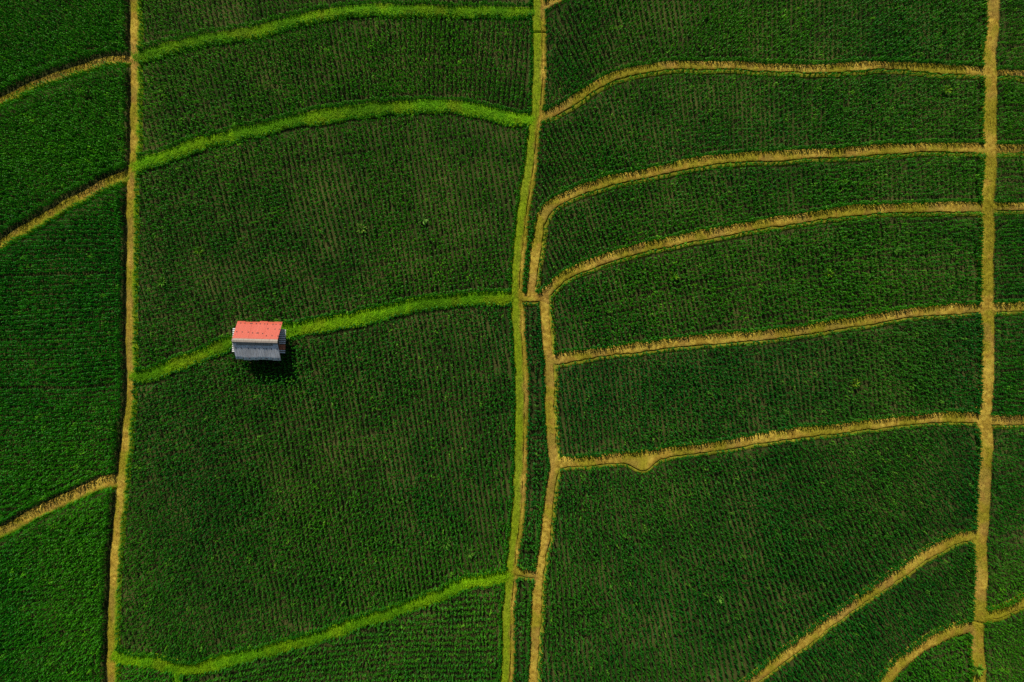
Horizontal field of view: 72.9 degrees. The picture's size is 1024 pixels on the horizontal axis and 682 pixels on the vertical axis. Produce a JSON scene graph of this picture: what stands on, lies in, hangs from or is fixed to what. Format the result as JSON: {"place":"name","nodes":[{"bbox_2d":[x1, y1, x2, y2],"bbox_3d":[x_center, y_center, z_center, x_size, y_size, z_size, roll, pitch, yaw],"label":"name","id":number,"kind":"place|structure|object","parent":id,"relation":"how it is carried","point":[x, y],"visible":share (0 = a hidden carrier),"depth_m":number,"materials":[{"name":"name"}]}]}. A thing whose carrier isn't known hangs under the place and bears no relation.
{"place":"outdoors","nodes":[
{"label":"outdoors","id":0,"kind":"place"},
{"bbox_2d":[0,0,1023,681],"bbox_3d":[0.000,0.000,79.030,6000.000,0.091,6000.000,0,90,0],"label":"ground","id":1,"kind":"structure","parent":0,"point":[480,430],"depth_m":79.03,"materials":[{"name":"green plant"}]},
{"bbox_2d":[0,485,113,681],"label":"maize crop","id":2,"kind":"object","parent":1,"relation":"on","point":[93,620],"visible":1,"depth_m":78.14,"materials":[{"name":"green plant"}]},
{"bbox_2d":[0,474,118,538],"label":"footpath","id":3,"kind":"structure","parent":1,"relation":"on","point":[101,483],"depth_m":78.72,"materials":[{"name":"yellow plant"}]},
{"bbox_2d":[0,181,125,523],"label":"maize crop","id":4,"kind":"object","parent":1,"relation":"on","point":[113,430],"visible":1,"depth_m":78.14,"materials":[{"name":"green plant"}]},
{"bbox_2d":[0,60,128,236],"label":"maize crop","id":5,"kind":"object","parent":1,"relation":"on","point":[51,154],"visible":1,"depth_m":78.11,"materials":[{"name":"green plant"}]},
{"bbox_2d":[0,0,129,91],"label":"maize crop","id":6,"kind":"object","parent":1,"relation":"on","point":[78,28],"visible":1,"depth_m":78.12,"materials":[{"name":"green plant"}]},
{"bbox_2d":[0,56,131,109],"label":"footpath","id":7,"kind":"structure","parent":1,"relation":"on","point":[111,59],"depth_m":78.72,"materials":[{"name":"yellow plant"}]},
{"bbox_2d":[0,169,132,253],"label":"footpath","id":8,"kind":"structure","parent":1,"relation":"on","point":[123,177],"depth_m":78.72,"materials":[{"name":"yellow plant"}]},
{"bbox_2d":[106,0,143,681],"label":"footpath","id":9,"kind":"structure","parent":1,"relation":"on","point":[124,452],"depth_m":78.67,"materials":[{"name":"yellow plant"}]},
{"bbox_2d":[115,663,173,681],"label":"maize crop","id":10,"kind":"object","parent":1,"relation":"on","point":[145,677],"visible":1,"depth_m":78.45,"materials":[{"name":"green plant"}]},
{"bbox_2d":[156,277,165,287],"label":"tall weed","id":11,"kind":"object","parent":1,"relation":"on","point":[160,281],"visible":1,"depth_m":78.48,"materials":[{"name":"green plant"}]},
{"bbox_2d":[172,665,184,681],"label":"grass bank","id":12,"kind":"structure","parent":1,"relation":"on","point":[175,678],"depth_m":78.57,"materials":[{"name":"green plant"}]},
{"bbox_2d":[232,321,285,360],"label":"field hut","id":13,"kind":"object","parent":1,"relation":"on","point":[262,340],"visible":1,"depth_m":76.07,"materials":[{"name":"red paint"}]},
{"bbox_2d":[108,568,511,675],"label":"grass bank","id":14,"kind":"structure","parent":1,"relation":"on","point":[337,630],"depth_m":78.63,"materials":[{"name":"green plant"}]},
{"bbox_2d":[114,302,515,664],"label":"maize crop","id":15,"kind":"object","parent":1,"relation":"on","point":[139,653],"visible":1,"depth_m":78.44,"materials":[{"name":"green plant"}]},
{"bbox_2d":[128,290,514,383],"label":"grass bank","id":16,"kind":"structure","parent":1,"relation":"on","point":[326,324],"depth_m":78.64,"materials":[{"name":"green plant"}]},
{"bbox_2d":[132,108,529,371],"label":"maize crop","id":17,"kind":"object","parent":1,"relation":"on","point":[289,321],"visible":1,"depth_m":78.47,"materials":[{"name":"green plant"}]},
{"bbox_2d":[128,98,534,174],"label":"grass bank","id":18,"kind":"structure","parent":1,"relation":"on","point":[504,117],"depth_m":78.64,"materials":[{"name":"green plant"}]},
{"bbox_2d":[131,2,534,63],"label":"grass bank","id":19,"kind":"structure","parent":1,"relation":"on","point":[359,9],"depth_m":78.65,"materials":[{"name":"green plant"}]},
{"bbox_2d":[135,11,533,159],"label":"maize crop","id":20,"kind":"object","parent":1,"relation":"on","point":[304,109],"visible":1,"depth_m":78.44,"materials":[{"name":"green plant"}]},
{"bbox_2d":[135,0,533,50],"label":"maize crop","id":21,"kind":"object","parent":1,"relation":"on","point":[322,7],"visible":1,"depth_m":78.47,"materials":[{"name":"green plant"}]},
{"bbox_2d":[178,582,504,681],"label":"maize crop","id":22,"kind":"object","parent":1,"relation":"on","point":[358,633],"visible":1,"depth_m":78.44,"materials":[{"name":"green plant"}]},
{"bbox_2d":[357,224,367,235],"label":"tall weed","id":23,"kind":"object","parent":1,"relation":"on","point":[360,226],"visible":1,"depth_m":78.45,"materials":[{"name":"green plant"}]},
{"bbox_2d":[417,214,426,224],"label":"tall weed","id":24,"kind":"object","parent":1,"relation":"on","point":[423,220],"visible":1,"depth_m":78.42,"materials":[{"name":"green plant"}]},
{"bbox_2d":[441,537,450,549],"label":"tall weed","id":25,"kind":"object","parent":1,"relation":"on","point":[446,544],"visible":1,"depth_m":78.47,"materials":[{"name":"green plant"}]},
{"bbox_2d":[507,567,536,580],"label":"footpath","id":26,"kind":"structure","parent":1,"relation":"on","point":[526,573],"depth_m":78.68,"materials":[{"name":"yellow plant"}]},
{"bbox_2d":[511,577,535,681],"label":"maize crop","id":27,"kind":"object","parent":1,"relation":"on","point":[529,600],"visible":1,"depth_m":78.42,"materials":[{"name":"green plant"}]},
{"bbox_2d":[499,0,547,681],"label":"footpath","id":28,"kind":"structure","parent":1,"relation":"on","point":[518,308],"depth_m":78.66,"materials":[{"name":"green plant"}]},
{"bbox_2d":[516,291,542,306],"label":"footpath","id":29,"kind":"structure","parent":1,"relation":"on","point":[535,298],"depth_m":78.67,"materials":[{"name":"brown soil"}]},
{"bbox_2d":[516,302,549,571],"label":"maize crop","id":30,"kind":"object","parent":1,"relation":"on","point":[542,502],"visible":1,"depth_m":78.37,"materials":[{"name":"green plant"}]},
{"bbox_2d":[527,295,562,681],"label":"footpath","id":31,"kind":"structure","parent":1,"relation":"on","point":[553,447],"depth_m":78.66,"materials":[{"name":"yellow plant"}]},
{"bbox_2d":[540,0,566,9],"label":"footpath","id":32,"kind":"structure","parent":1,"relation":"on","point":[548,4],"depth_m":78.69,"materials":[{"name":"yellow plant"}]},
{"bbox_2d":[714,596,723,602],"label":"tall weed","id":33,"kind":"object","parent":1,"relation":"on","point":[719,599],"visible":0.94,"depth_m":78.45,"materials":[{"name":"green plant"}]},
{"bbox_2d":[521,68,986,293],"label":"maize crop","id":34,"kind":"object","parent":1,"relation":"on","point":[980,140],"visible":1,"depth_m":78.46,"materials":[{"name":"green plant"}]},
{"bbox_2d":[526,142,987,294],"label":"footpath","id":35,"kind":"structure","parent":1,"relation":"on","point":[545,213],"depth_m":78.70,"materials":[{"name":"yellow plant"}]},
{"bbox_2d":[537,422,983,681],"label":"maize crop","id":36,"kind":"object","parent":1,"relation":"on","point":[862,534],"visible":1,"depth_m":78.42,"materials":[{"name":"green plant"}]},
{"bbox_2d":[535,151,986,293],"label":"maize crop","id":37,"kind":"object","parent":1,"relation":"on","point":[980,178],"visible":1,"depth_m":78.44,"materials":[{"name":"green plant"}]},
{"bbox_2d":[539,61,984,124],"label":"footpath","id":38,"kind":"structure","parent":1,"relation":"on","point":[576,99],"depth_m":78.72,"materials":[{"name":"yellow plant"}]},
{"bbox_2d":[541,201,983,298],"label":"footpath","id":39,"kind":"structure","parent":1,"relation":"on","point":[715,234],"depth_m":78.71,"materials":[{"name":"yellow plant"}]},
{"bbox_2d":[547,303,982,368],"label":"footpath","id":40,"kind":"structure","parent":1,"relation":"on","point":[698,341],"depth_m":78.71,"materials":[{"name":"yellow plant"}]},
{"bbox_2d":[542,0,989,111],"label":"maize crop","id":41,"kind":"object","parent":1,"relation":"on","point":[843,60],"visible":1,"depth_m":78.45,"materials":[{"name":"green plant"}]},
{"bbox_2d":[553,411,979,474],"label":"footpath","id":42,"kind":"structure","parent":1,"relation":"on","point":[645,461],"depth_m":78.70,"materials":[{"name":"yellow plant"}]},
{"bbox_2d":[549,211,984,354],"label":"maize crop","id":43,"kind":"object","parent":1,"relation":"on","point":[834,317],"visible":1,"depth_m":78.42,"materials":[{"name":"green plant"}]},
{"bbox_2d":[554,312,984,458],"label":"maize crop","id":44,"kind":"object","parent":1,"relation":"on","point":[978,398],"visible":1,"depth_m":78.43,"materials":[{"name":"green plant"}]},
{"bbox_2d":[738,528,979,681],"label":"footpath","id":45,"kind":"structure","parent":1,"relation":"on","point":[944,545],"depth_m":78.70,"materials":[{"name":"yellow plant"}]},
{"bbox_2d":[764,540,977,681],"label":"maize crop","id":46,"kind":"object","parent":1,"relation":"on","point":[944,611],"visible":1,"depth_m":78.43,"materials":[{"name":"green plant"}]},
{"bbox_2d":[872,619,976,681],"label":"footpath","id":47,"kind":"structure","parent":1,"relation":"on","point":[904,661],"depth_m":78.69,"materials":[{"name":"yellow plant"}]},
{"bbox_2d":[893,632,974,681],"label":"maize crop","id":48,"kind":"object","parent":1,"relation":"on","point":[970,663],"visible":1,"depth_m":78.47,"materials":[{"name":"green plant"}]},
{"bbox_2d":[941,85,952,94],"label":"tall weed","id":49,"kind":"object","parent":1,"relation":"on","point":[946,89],"visible":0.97,"depth_m":78.48,"materials":[{"name":"green plant"}]},
{"bbox_2d":[967,0,999,681],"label":"footpath","id":50,"kind":"structure","parent":1,"relation":"on","point":[986,311],"depth_m":78.62,"materials":[{"name":"brown soil"}]},
{"bbox_2d":[979,593,1023,623],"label":"footpath","id":51,"kind":"structure","parent":1,"relation":"on","point":[994,615],"depth_m":78.70,"materials":[{"name":"yellow plant"}]},
{"bbox_2d":[983,610,1023,681],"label":"maize crop","id":52,"kind":"object","parent":1,"relation":"on","point":[1001,669],"visible":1,"depth_m":78.42,"materials":[{"name":"green plant"}]},
{"bbox_2d":[985,425,1023,611],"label":"maize crop","id":53,"kind":"object","parent":1,"relation":"on","point":[1003,605],"visible":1,"depth_m":78.38,"materials":[{"name":"green plant"}]},
{"bbox_2d":[985,414,1023,429],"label":"footpath","id":54,"kind":"structure","parent":1,"relation":"on","point":[1010,421],"depth_m":78.70,"materials":[{"name":"yellow plant"}]},
{"bbox_2d":[991,312,1023,416],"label":"maize crop","id":55,"kind":"object","parent":1,"relation":"on","point":[1008,353],"visible":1,"depth_m":78.35,"materials":[{"name":"green plant"}]},
{"bbox_2d":[991,301,1023,316],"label":"footpath","id":56,"kind":"structure","parent":1,"relation":"on","point":[1012,308],"depth_m":78.71,"materials":[{"name":"brown soil"}]},
{"bbox_2d":[991,202,1023,215],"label":"footpath","id":57,"kind":"structure","parent":1,"relation":"on","point":[1006,207],"depth_m":78.72,"materials":[{"name":"yellow plant"}]},
{"bbox_2d":[992,210,1023,304],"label":"maize crop","id":58,"kind":"object","parent":1,"relation":"on","point":[1019,255],"visible":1,"depth_m":78.38,"materials":[{"name":"green plant"}]},
{"bbox_2d":[994,151,1023,203],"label":"maize crop","id":59,"kind":"object","parent":1,"relation":"on","point":[1012,188],"visible":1,"depth_m":78.41,"materials":[{"name":"green plant"}]},
{"bbox_2d":[995,0,1023,70],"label":"maize crop","id":60,"kind":"object","parent":1,"relation":"on","point":[1018,67],"visible":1,"depth_m":78.38,"materials":[{"name":"green plant"}]},
{"bbox_2d":[995,74,1023,145],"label":"maize crop","id":61,"kind":"object","parent":1,"relation":"on","point":[1013,119],"visible":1,"depth_m":78.33,"materials":[{"name":"green plant"}]},
{"bbox_2d":[995,144,1023,157],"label":"footpath","id":62,"kind":"structure","parent":1,"relation":"on","point":[1002,149],"depth_m":78.71,"materials":[{"name":"brown plant"}]},
{"bbox_2d":[996,70,1023,82],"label":"footpath","id":63,"kind":"structure","parent":1,"relation":"on","point":[1018,73],"depth_m":78.74,"materials":[{"name":"brown plant"}]},
{"bbox_2d":[971,663,986,677],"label":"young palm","id":64,"kind":"object","parent":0,"point":[978,669],"visible":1,"depth_m":77.90,"materials":[{"name":"green plant"}]}
]}

